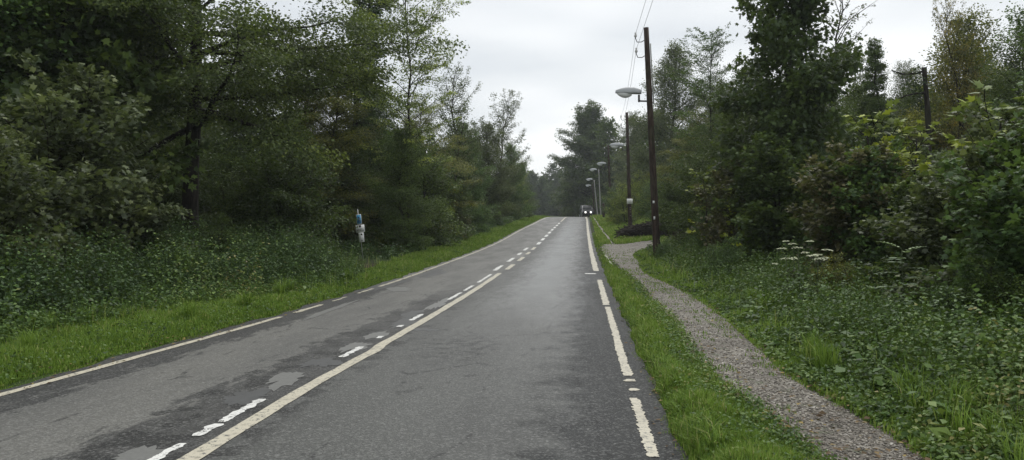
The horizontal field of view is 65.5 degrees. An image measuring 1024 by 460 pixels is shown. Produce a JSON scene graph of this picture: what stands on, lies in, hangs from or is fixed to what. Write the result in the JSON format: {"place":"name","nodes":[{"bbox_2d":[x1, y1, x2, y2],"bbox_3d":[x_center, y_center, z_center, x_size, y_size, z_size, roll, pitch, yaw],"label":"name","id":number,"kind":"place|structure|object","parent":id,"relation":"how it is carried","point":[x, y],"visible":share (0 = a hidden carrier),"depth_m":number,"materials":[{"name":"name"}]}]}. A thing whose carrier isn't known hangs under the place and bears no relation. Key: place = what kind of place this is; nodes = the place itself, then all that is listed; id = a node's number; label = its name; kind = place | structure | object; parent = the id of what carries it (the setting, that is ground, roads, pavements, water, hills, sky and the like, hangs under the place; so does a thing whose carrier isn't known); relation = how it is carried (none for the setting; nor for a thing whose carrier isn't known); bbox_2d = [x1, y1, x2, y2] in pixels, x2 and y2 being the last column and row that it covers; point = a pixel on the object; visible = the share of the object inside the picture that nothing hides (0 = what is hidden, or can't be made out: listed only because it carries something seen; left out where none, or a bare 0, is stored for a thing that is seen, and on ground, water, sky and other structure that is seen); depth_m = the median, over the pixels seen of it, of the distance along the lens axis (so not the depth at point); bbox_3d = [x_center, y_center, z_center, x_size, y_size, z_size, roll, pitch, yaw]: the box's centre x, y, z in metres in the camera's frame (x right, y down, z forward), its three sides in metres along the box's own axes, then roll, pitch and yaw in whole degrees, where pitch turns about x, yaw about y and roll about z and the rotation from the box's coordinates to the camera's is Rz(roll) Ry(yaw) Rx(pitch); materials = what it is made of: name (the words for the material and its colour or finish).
{"place":"outdoors","nodes":[
{"label":"outdoors","id":0,"kind":"place"},
{"bbox_2d":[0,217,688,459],"bbox_3d":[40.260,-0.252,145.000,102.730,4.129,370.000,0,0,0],"label":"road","id":1,"kind":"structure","parent":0,"point":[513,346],"depth_m":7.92,"materials":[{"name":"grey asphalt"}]},
{"bbox_2d":[0,206,830,447],"bbox_3d":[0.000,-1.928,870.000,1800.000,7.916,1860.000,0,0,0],"label":"ground","id":2,"kind":"structure","parent":0,"point":[360,259],"depth_m":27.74,"materials":[{"name":"green plant"}]},
{"bbox_2d":[0,93,107,284],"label":"maple shrub","id":3,"kind":"object","parent":2,"relation":"on","point":[31,194],"visible":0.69,"depth_m":13.33,"materials":[{"name":"green plant"}]},
{"bbox_2d":[0,0,114,169],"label":"broadleaf tree","id":4,"kind":"object","parent":2,"relation":"on","point":[12,15],"visible":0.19,"depth_m":18.70,"materials":[{"name":"green plant"}]},
{"bbox_2d":[0,47,177,272],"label":"maple shrub","id":5,"kind":"object","parent":2,"relation":"on","point":[98,121],"visible":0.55,"depth_m":16.30,"materials":[{"name":"green plant"}]},
{"bbox_2d":[0,0,220,194],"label":"maple tree","id":6,"kind":"object","parent":2,"relation":"on","point":[89,25],"visible":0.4,"depth_m":19.55,"materials":[{"name":"green plant"}]},
{"bbox_2d":[64,130,205,263],"bbox_3d":[-9.142,-0.241,18.556,3.959,4.556,3.574,0,0,-25],"label":"maple shrub","id":7,"kind":"object","parent":2,"relation":"on","point":[151,169],"visible":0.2,"depth_m":18.10,"materials":[{"name":"green plant"}]},
{"bbox_2d":[129,219,184,267],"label":"shrub","id":8,"kind":"object","parent":2,"relation":"on","point":[161,239],"visible":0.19,"depth_m":18.44,"materials":[{"name":"green plant"}]},
{"bbox_2d":[0,202,345,326],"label":"bramble thicket","id":9,"kind":"object","parent":2,"relation":"on","point":[273,251],"visible":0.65,"depth_m":15.72,"materials":[{"name":"green plant"}]},
{"bbox_2d":[125,36,224,201],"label":"broadleaf tree","id":10,"kind":"object","parent":2,"relation":"on","point":[206,136],"visible":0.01,"depth_m":41.60,"materials":[{"name":"green plant"}]},
{"bbox_2d":[122,6,235,198],"bbox_3d":[-14.935,-7.139,29.140,9.948,16.089,8.847,0,0,36],"label":"broadleaf tree","id":11,"kind":"object","parent":2,"relation":"on","point":[161,125],"visible":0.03,"depth_m":29.75,"materials":[{"name":"green plant"}]},
{"bbox_2d":[0,218,365,330],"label":"tall nettles","id":12,"kind":"object","parent":2,"relation":"on","point":[116,279],"visible":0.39,"depth_m":14.88,"materials":[{"name":"green plant"}]},
{"bbox_2d":[0,250,365,344],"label":"verge weeds","id":13,"kind":"object","parent":2,"relation":"on","point":[137,306],"visible":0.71,"depth_m":13.14,"materials":[{"name":"green plant"}]},
{"bbox_2d":[150,164,216,237],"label":"thicket bush","id":14,"kind":"object","parent":2,"relation":"on","point":[175,197],"visible":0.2,"depth_m":28.76,"materials":[{"name":"green plant"}]},
{"bbox_2d":[190,212,241,265],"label":"shrub","id":15,"kind":"object","parent":2,"relation":"on","point":[221,236],"visible":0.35,"depth_m":20.29,"materials":[{"name":"green plant"}]},
{"bbox_2d":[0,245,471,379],"bbox_3d":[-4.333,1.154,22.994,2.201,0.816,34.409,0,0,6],"label":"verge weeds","id":16,"kind":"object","parent":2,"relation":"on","point":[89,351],"visible":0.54,"depth_m":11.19,"materials":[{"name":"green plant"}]},
{"bbox_2d":[199,165,276,237],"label":"thicket bush","id":17,"kind":"object","parent":2,"relation":"on","point":[228,205],"visible":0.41,"depth_m":28.51,"materials":[{"name":"green plant"}]},
{"bbox_2d":[180,21,316,230],"bbox_3d":[-11.859,-4.367,35.376,6.417,10.225,7.548,0,0,-13],"label":"broadleaf tree","id":18,"kind":"object","parent":2,"relation":"on","point":[226,165],"visible":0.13,"depth_m":34.60,"materials":[{"name":"green plant"}]},
{"bbox_2d":[48,0,469,236],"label":"oak tree","id":19,"kind":"object","parent":2,"relation":"on","point":[270,56],"visible":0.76,"depth_m":23.48,"materials":[{"name":"green plant"}]},
{"bbox_2d":[224,123,359,262],"bbox_3d":[-7.924,-1.097,29.042,5.312,5.688,5.102,0,0,35],"label":"thicket bush","id":20,"kind":"object","parent":2,"relation":"on","point":[287,186],"visible":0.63,"depth_m":28.49,"materials":[{"name":"green plant"}]},
{"bbox_2d":[228,49,357,243],"bbox_3d":[-10.725,-3.615,38.750,6.550,11.064,7.368,0,0,-34],"label":"beech tree","id":21,"kind":"object","parent":2,"relation":"on","point":[317,104],"visible":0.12,"depth_m":38.25,"materials":[{"name":"green plant"}]},
{"bbox_2d":[131,118,492,219],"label":"background wood","id":22,"kind":"object","parent":2,"relation":"on","point":[207,209],"depth_m":44.10,"materials":[{"name":"green plant"}]},
{"bbox_2d":[258,59,391,247],"bbox_3d":[-8.803,-3.361,38.359,7.174,10.773,6.378,0,0,-25],"label":"beech tree","id":23,"kind":"object","parent":2,"relation":"on","point":[341,148],"visible":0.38,"depth_m":37.84,"materials":[{"name":"green plant"}]},
{"bbox_2d":[290,136,386,247],"bbox_3d":[-8.484,-1.641,38.912,5.402,6.022,5.624,0,0,-14],"label":"thicket bush","id":24,"kind":"object","parent":2,"relation":"on","point":[360,176],"visible":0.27,"depth_m":38.59,"materials":[{"name":"green plant"}]},
{"bbox_2d":[322,0,394,233],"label":"ivy clad tree","id":25,"kind":"object","parent":2,"relation":"on","point":[376,12],"visible":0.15,"depth_m":41.37,"materials":[{"name":"green plant"}]},
{"bbox_2d":[350,91,426,224],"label":"broadleaf tree","id":26,"kind":"object","parent":2,"relation":"on","point":[380,116],"visible":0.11,"depth_m":43.28,"materials":[{"name":"green plant"}]},
{"bbox_2d":[353,145,431,240],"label":"thicket bush","id":27,"kind":"object","parent":2,"relation":"on","point":[375,220],"visible":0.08,"depth_m":41.16,"materials":[{"name":"green plant"}]},
{"bbox_2d":[354,126,444,248],"bbox_3d":[-5.169,-1.872,36.728,4.440,6.015,3.775,0,0,44],"label":"broadleaf tree","id":28,"kind":"object","parent":2,"relation":"on","point":[392,194],"visible":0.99,"depth_m":36.27,"materials":[{"name":"green plant"}]},
{"bbox_2d":[337,0,470,244],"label":"young beech","id":29,"kind":"object","parent":2,"relation":"on","point":[426,68],"visible":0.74,"depth_m":36.87,"materials":[{"name":"green plant"}]},
{"bbox_2d":[367,129,471,246],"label":"thicket bush","id":30,"kind":"object","parent":2,"relation":"on","point":[434,176],"visible":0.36,"depth_m":41.34,"materials":[{"name":"green plant"}]},
{"bbox_2d":[320,212,535,259],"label":"verge weeds","id":31,"kind":"object","parent":2,"relation":"on","point":[366,248],"visible":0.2,"depth_m":35.26,"materials":[{"name":"green plant"}]},
{"bbox_2d":[393,92,484,240],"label":"beech tree","id":32,"kind":"object","parent":2,"relation":"on","point":[428,119],"visible":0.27,"depth_m":49.07,"materials":[{"name":"green plant"}]},
{"bbox_2d":[417,165,477,236],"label":"thicket bush","id":33,"kind":"object","parent":2,"relation":"on","point":[460,198],"visible":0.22,"depth_m":49.50,"materials":[{"name":"green plant"}]},
{"bbox_2d":[431,62,494,210],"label":"wispy tree","id":34,"kind":"object","parent":2,"relation":"on","point":[458,124],"visible":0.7,"depth_m":57.41,"materials":[{"name":"green plant"}]},
{"bbox_2d":[1,264,930,459],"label":"fallen leaves","id":35,"kind":"object","parent":2,"relation":"on","point":[857,421],"visible":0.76,"depth_m":6.46,"materials":[{"name":"plant"}]},
{"bbox_2d":[439,121,496,225],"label":"broadleaf tree","id":36,"kind":"object","parent":2,"relation":"on","point":[481,171],"visible":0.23,"depth_m":59.03,"materials":[{"name":"green plant"}]},
{"bbox_2d":[456,170,501,232],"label":"thicket bush","id":37,"kind":"object","parent":2,"relation":"on","point":[484,228],"visible":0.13,"depth_m":59.54,"materials":[{"name":"green plant"}]},
{"bbox_2d":[467,120,526,219],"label":"broadleaf tree","id":38,"kind":"object","parent":2,"relation":"on","point":[489,156],"visible":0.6,"depth_m":69.13,"materials":[{"name":"green plant"}]},
{"bbox_2d":[5,266,995,409],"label":"grass tufts","id":39,"kind":"object","parent":2,"relation":"on","point":[826,357],"visible":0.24,"depth_m":8.41,"materials":[{"name":"green plant"}]},
{"bbox_2d":[481,88,530,221],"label":"wispy tree","id":40,"kind":"object","parent":2,"relation":"on","point":[506,124],"visible":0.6,"depth_m":74.78,"materials":[{"name":"green plant"}]},
{"bbox_2d":[0,262,1023,442],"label":"broad docks","id":41,"kind":"object","parent":2,"relation":"on","point":[944,431],"visible":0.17,"depth_m":7.84,"materials":[{"name":"green plant"}]},
{"bbox_2d":[7,244,1023,458],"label":"seeding grass","id":42,"kind":"structure","parent":2,"relation":"on","point":[650,267],"depth_m":10.74,"materials":[{"name":"green plant"}]},
{"bbox_2d":[494,143,536,215],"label":"broadleaf tree","id":43,"kind":"object","parent":2,"relation":"on","point":[512,156],"visible":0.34,"depth_m":85.99,"materials":[{"name":"green plant"}]},
{"bbox_2d":[520,161,619,216],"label":"distant wood","id":44,"kind":"object","parent":2,"relation":"on","point":[544,186],"visible":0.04,"depth_m":244.74,"materials":[{"name":"green plant"}]},
{"bbox_2d":[547,99,621,216],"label":"great beech","id":45,"kind":"object","parent":2,"relation":"on","point":[578,145],"visible":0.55,"depth_m":156.47,"materials":[{"name":"green plant"}]},
{"bbox_2d":[573,116,625,216],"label":"broadleaf tree","id":46,"kind":"object","parent":2,"relation":"on","point":[606,126],"visible":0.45,"depth_m":148.35,"materials":[{"name":"green plant"}]},
{"bbox_2d":[610,112,632,226],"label":"lamp post","id":47,"kind":"object","parent":2,"relation":"on","point":[629,199],"visible":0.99,"depth_m":55.90,"materials":[{"name":"brown wood"}]},
{"bbox_2d":[602,180,646,223],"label":"shrub","id":48,"kind":"object","parent":2,"relation":"on","point":[621,198],"visible":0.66,"depth_m":69.75,"materials":[{"name":"green plant"}]},
{"bbox_2d":[603,131,645,207],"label":"broadleaf tree","id":49,"kind":"object","parent":2,"relation":"on","point":[621,170],"visible":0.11,"depth_m":134.44,"materials":[{"name":"green plant"}]},
{"bbox_2d":[613,109,648,190],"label":"broadleaf tree","id":50,"kind":"object","parent":2,"relation":"on","point":[632,141],"visible":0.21,"depth_m":112.14,"materials":[{"name":"green plant"}]},
{"bbox_2d":[590,188,682,243],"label":"bank grass","id":51,"kind":"structure","parent":2,"relation":"on","point":[608,228],"depth_m":56.30,"materials":[{"name":"green plant"}]},
{"bbox_2d":[615,27,660,256],"bbox_3d":[4.766,-3.059,30.000,1.748,9.132,0.310,0,0,0],"label":"lamp post","id":52,"kind":"object","parent":2,"relation":"on","point":[626,92],"visible":0.99,"depth_m":29.91,"materials":[{"name":"brown wood"}]},
{"bbox_2d":[617,170,661,216],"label":"shrub","id":53,"kind":"object","parent":2,"relation":"on","point":[640,184],"visible":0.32,"depth_m":71.73,"materials":[{"name":"green plant"}]},
{"bbox_2d":[624,108,670,187],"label":"broadleaf tree","id":54,"kind":"object","parent":2,"relation":"on","point":[646,146],"visible":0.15,"depth_m":99.16,"materials":[{"name":"green plant"}]},
{"bbox_2d":[614,218,682,237],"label":"brush heap","id":55,"kind":"object","parent":2,"relation":"on","point":[645,229],"visible":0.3,"depth_m":48.31,"materials":[{"name":"plant"}]},
{"bbox_2d":[632,173,673,219],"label":"shrub","id":56,"kind":"object","parent":2,"relation":"on","point":[644,209],"visible":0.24,"depth_m":61.98,"materials":[{"name":"green plant"}]},
{"bbox_2d":[624,38,718,187],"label":"broadleaf tree","id":57,"kind":"object","parent":2,"relation":"on","point":[664,86],"visible":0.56,"depth_m":75.83,"materials":[{"name":"green plant"}]},
{"bbox_2d":[646,166,697,235],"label":"thicket bush","id":58,"kind":"object","parent":2,"relation":"on","point":[665,190],"visible":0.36,"depth_m":45.88,"materials":[{"name":"green plant"}]},
{"bbox_2d":[607,271,749,459],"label":"edge grass","id":59,"kind":"structure","parent":2,"relation":"on","point":[702,426],"depth_m":6.69,"materials":[{"name":"green plant"}]},
{"bbox_2d":[643,106,719,205],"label":"beech tree","id":60,"kind":"object","parent":2,"relation":"on","point":[675,154],"visible":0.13,"depth_m":51.77,"materials":[{"name":"green plant"}]},
{"bbox_2d":[658,146,725,250],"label":"thicket bush","id":61,"kind":"object","parent":2,"relation":"on","point":[678,221],"visible":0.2,"depth_m":32.98,"materials":[{"name":"green plant"}]},
{"bbox_2d":[655,22,738,174],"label":"young beech","id":62,"kind":"object","parent":2,"relation":"on","point":[715,45],"visible":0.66,"depth_m":45.67,"materials":[{"name":"green plant"}]},
{"bbox_2d":[679,195,718,251],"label":"shrub","id":63,"kind":"object","parent":2,"relation":"on","point":[701,221],"visible":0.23,"depth_m":29.98,"materials":[{"name":"green plant"}]},
{"bbox_2d":[685,164,715,249],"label":"maple sapling","id":64,"kind":"object","parent":2,"relation":"on","point":[705,176],"visible":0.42,"depth_m":29.07,"materials":[{"name":"green plant"}]},
{"bbox_2d":[663,94,741,229],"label":"beech tree","id":65,"kind":"object","parent":2,"relation":"on","point":[686,145],"visible":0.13,"depth_m":45.55,"materials":[{"name":"green plant"}]},
{"bbox_2d":[591,232,831,459],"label":"verge grass","id":66,"kind":"structure","parent":2,"relation":"on","point":[656,324],"depth_m":6.51,"materials":[{"name":"green plant"}]},
{"bbox_2d":[693,233,747,278],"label":"shrub","id":67,"kind":"object","parent":2,"relation":"on","point":[720,252],"visible":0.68,"depth_m":19.85,"materials":[{"name":"green plant"}]},
{"bbox_2d":[606,269,847,459],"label":"clover patches","id":68,"kind":"object","parent":2,"relation":"on","point":[790,431],"visible":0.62,"depth_m":6.53,"materials":[{"name":"green plant"}]},
{"bbox_2d":[670,61,789,224],"bbox_3d":[9.065,-2.965,31.169,5.506,7.458,4.681,0,0,29],"label":"broadleaf tree","id":69,"kind":"object","parent":2,"relation":"on","point":[719,85],"visible":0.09,"depth_m":31.08,"materials":[{"name":"green plant"}]},
{"bbox_2d":[715,187,752,250],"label":"maple sapling","id":70,"kind":"object","parent":2,"relation":"on","point":[726,215],"visible":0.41,"depth_m":23.93,"materials":[{"name":"green plant"}]},
{"bbox_2d":[690,146,790,254],"bbox_3d":[7.498,-0.400,24.900,3.959,4.556,3.574,0,0,33],"label":"maple shrub","id":71,"kind":"object","parent":2,"relation":"on","point":[720,226],"visible":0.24,"depth_m":25.10,"materials":[{"name":"green plant"}]},
{"bbox_2d":[711,125,824,263],"bbox_3d":[7.844,-0.544,23.180,3.995,5.092,4.424,0,0,8],"label":"maple shrub","id":72,"kind":"object","parent":2,"relation":"on","point":[783,225],"visible":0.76,"depth_m":22.34,"materials":[{"name":"green plant"}]},
{"bbox_2d":[707,0,871,236],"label":"maple tree","id":73,"kind":"object","parent":2,"relation":"on","point":[802,84],"visible":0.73,"depth_m":24.03,"materials":[{"name":"green plant"}]},
{"bbox_2d":[796,249,831,303],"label":"hogweed","id":74,"kind":"object","parent":2,"relation":"on","point":[818,280],"visible":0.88,"depth_m":13.39,"materials":[{"name":"green plant"}]},
{"bbox_2d":[633,246,1016,459],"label":"path grass","id":75,"kind":"structure","parent":2,"relation":"on","point":[756,345],"depth_m":9.08,"materials":[{"name":"green plant"}]},
{"bbox_2d":[634,233,1023,459],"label":"path weeds","id":76,"kind":"object","parent":2,"relation":"on","point":[966,448],"visible":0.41,"depth_m":7.43,"materials":[{"name":"green plant"}]},
{"bbox_2d":[641,246,1023,459],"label":"herb grass","id":77,"kind":"structure","parent":2,"relation":"on","point":[958,422],"depth_m":5.49,"materials":[{"name":"green plant"}]},
{"bbox_2d":[803,252,863,301],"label":"shrub","id":78,"kind":"object","parent":2,"relation":"on","point":[837,277],"visible":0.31,"depth_m":13.79,"materials":[{"name":"green plant"}]},
{"bbox_2d":[648,230,1023,405],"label":"tall nettles","id":79,"kind":"object","parent":2,"relation":"on","point":[923,339],"visible":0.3,"depth_m":8.88,"materials":[{"name":"green plant"}]},
{"bbox_2d":[810,69,867,143],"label":"broadleaf tree","id":80,"kind":"object","parent":2,"relation":"on","point":[839,100],"visible":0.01,"depth_m":31.90,"materials":[{"name":"green plant"}]},
{"bbox_2d":[807,99,882,207],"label":"thicket bush","id":81,"kind":"object","parent":2,"relation":"on","point":[858,142],"visible":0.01,"depth_m":25.65,"materials":[{"name":"green plant"}]},
{"bbox_2d":[784,136,910,280],"bbox_3d":[6.847,-0.334,16.398,2.472,3.338,2.865,0,0,35],"label":"maple shrub","id":82,"kind":"object","parent":2,"relation":"on","point":[833,214],"visible":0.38,"depth_m":16.04,"materials":[{"name":"green plant"}]},
{"bbox_2d":[812,0,884,125],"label":"bare tree","id":83,"kind":"object","parent":2,"relation":"on","point":[844,24],"visible":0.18,"depth_m":39.75,"materials":[{"name":"green plant"}]},
{"bbox_2d":[803,135,936,281],"bbox_3d":[7.649,-0.028,16.047,3.260,3.752,2.944,0,0,-25],"label":"maple shrub","id":84,"kind":"object","parent":2,"relation":"on","point":[855,194],"visible":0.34,"depth_m":15.74,"materials":[{"name":"green plant"}]},
{"bbox_2d":[834,80,912,167],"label":"broadleaf tree","id":85,"kind":"object","parent":2,"relation":"on","point":[854,93],"visible":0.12,"depth_m":35.34,"materials":[{"name":"green plant"}]},
{"bbox_2d":[839,98,912,249],"bbox_3d":[8.099,-0.792,17.441,1.679,4.179,2.208,0,0,-10],"label":"maple sapling","id":86,"kind":"object","parent":2,"relation":"on","point":[880,115],"visible":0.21,"depth_m":17.44,"materials":[{"name":"green plant"}]},
{"bbox_2d":[861,37,907,155],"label":"ivy clad tree","id":87,"kind":"object","parent":2,"relation":"on","point":[875,66],"visible":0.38,"depth_m":34.24,"materials":[{"name":"green plant"}]},
{"bbox_2d":[874,241,928,309],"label":"rowan sapling","id":88,"kind":"object","parent":2,"relation":"on","point":[901,258],"visible":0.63,"depth_m":10.21,"materials":[{"name":"green plant"}]},
{"bbox_2d":[882,58,933,139],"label":"broadleaf tree","id":89,"kind":"object","parent":2,"relation":"on","point":[906,78],"visible":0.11,"depth_m":56.80,"materials":[{"name":"green plant"}]},
{"bbox_2d":[881,117,941,221],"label":"maple sapling","id":90,"kind":"object","parent":2,"relation":"on","point":[907,132],"visible":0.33,"depth_m":16.69,"materials":[{"name":"green plant"}]},
{"bbox_2d":[843,147,983,297],"bbox_3d":[7.090,0.201,13.283,2.794,3.216,2.523,0,0,41],"label":"maple shrub","id":91,"kind":"object","parent":2,"relation":"on","point":[898,197],"visible":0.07,"depth_m":13.30,"materials":[{"name":"green plant"}]},
{"bbox_2d":[892,60,940,179],"bbox_3d":[15.224,-2.827,30.012,1.960,7.131,0.844,0,0,0],"label":"broken trunk","id":92,"kind":"object","parent":2,"relation":"on","point":[925,83],"visible":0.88,"depth_m":29.95,"materials":[{"name":"brown plant"}]},
{"bbox_2d":[891,86,958,166],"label":"broadleaf tree","id":93,"kind":"object","parent":2,"relation":"on","point":[916,100],"visible":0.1,"depth_m":41.74,"materials":[{"name":"green plant"}]},
{"bbox_2d":[844,101,1023,308],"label":"maple shrub","id":94,"kind":"object","parent":2,"relation":"on","point":[931,252],"visible":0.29,"depth_m":11.41,"materials":[{"name":"green plant"}]},
{"bbox_2d":[894,3,1021,173],"bbox_3d":[22.003,-5.267,38.684,6.946,11.068,8.170,0,0,31],"label":"broadleaf tree","id":95,"kind":"object","parent":2,"relation":"on","point":[967,27],"visible":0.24,"depth_m":37.91,"materials":[{"name":"green plant"}]},
{"bbox_2d":[931,0,985,156],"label":"wispy tree","id":96,"kind":"object","parent":2,"relation":"on","point":[954,67],"visible":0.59,"depth_m":36.78,"materials":[{"name":"green plant"}]},
{"bbox_2d":[914,264,1002,329],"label":"shrub","id":97,"kind":"object","parent":2,"relation":"on","point":[963,287],"visible":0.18,"depth_m":9.42,"materials":[{"name":"green plant"}]},
{"bbox_2d":[911,79,1023,241],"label":"maple sapling","id":98,"kind":"object","parent":2,"relation":"on","point":[988,116],"visible":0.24,"depth_m":12.16,"materials":[{"name":"green plant"}]},
{"bbox_2d":[922,81,1023,315],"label":"maple shrub","id":99,"kind":"object","parent":2,"relation":"on","point":[1004,215],"visible":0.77,"depth_m":9.48,"materials":[{"name":"green plant"}]},
{"bbox_2d":[947,24,1023,150],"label":"broadleaf tree","id":100,"kind":"object","parent":2,"relation":"on","point":[1007,82],"visible":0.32,"depth_m":30.40,"materials":[{"name":"green plant"}]},
{"bbox_2d":[953,249,1023,335],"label":"shrub","id":101,"kind":"object","parent":2,"relation":"on","point":[1000,290],"visible":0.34,"depth_m":9.02,"materials":[{"name":"green plant"}]},
{"bbox_2d":[963,0,1023,164],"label":"broadleaf tree","id":102,"kind":"object","parent":2,"relation":"on","point":[1018,21],"visible":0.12,"depth_m":25.69,"materials":[{"name":"green plant"}]},
{"bbox_2d":[161,0,1023,175],"label":"sky","id":103,"kind":"structure","parent":0,"point":[559,55],"materials":[{"name":"white"}]},
{"bbox_2d":[602,240,923,459],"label":"path","id":104,"kind":"structure","parent":0,"point":[632,247],"depth_m":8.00,"materials":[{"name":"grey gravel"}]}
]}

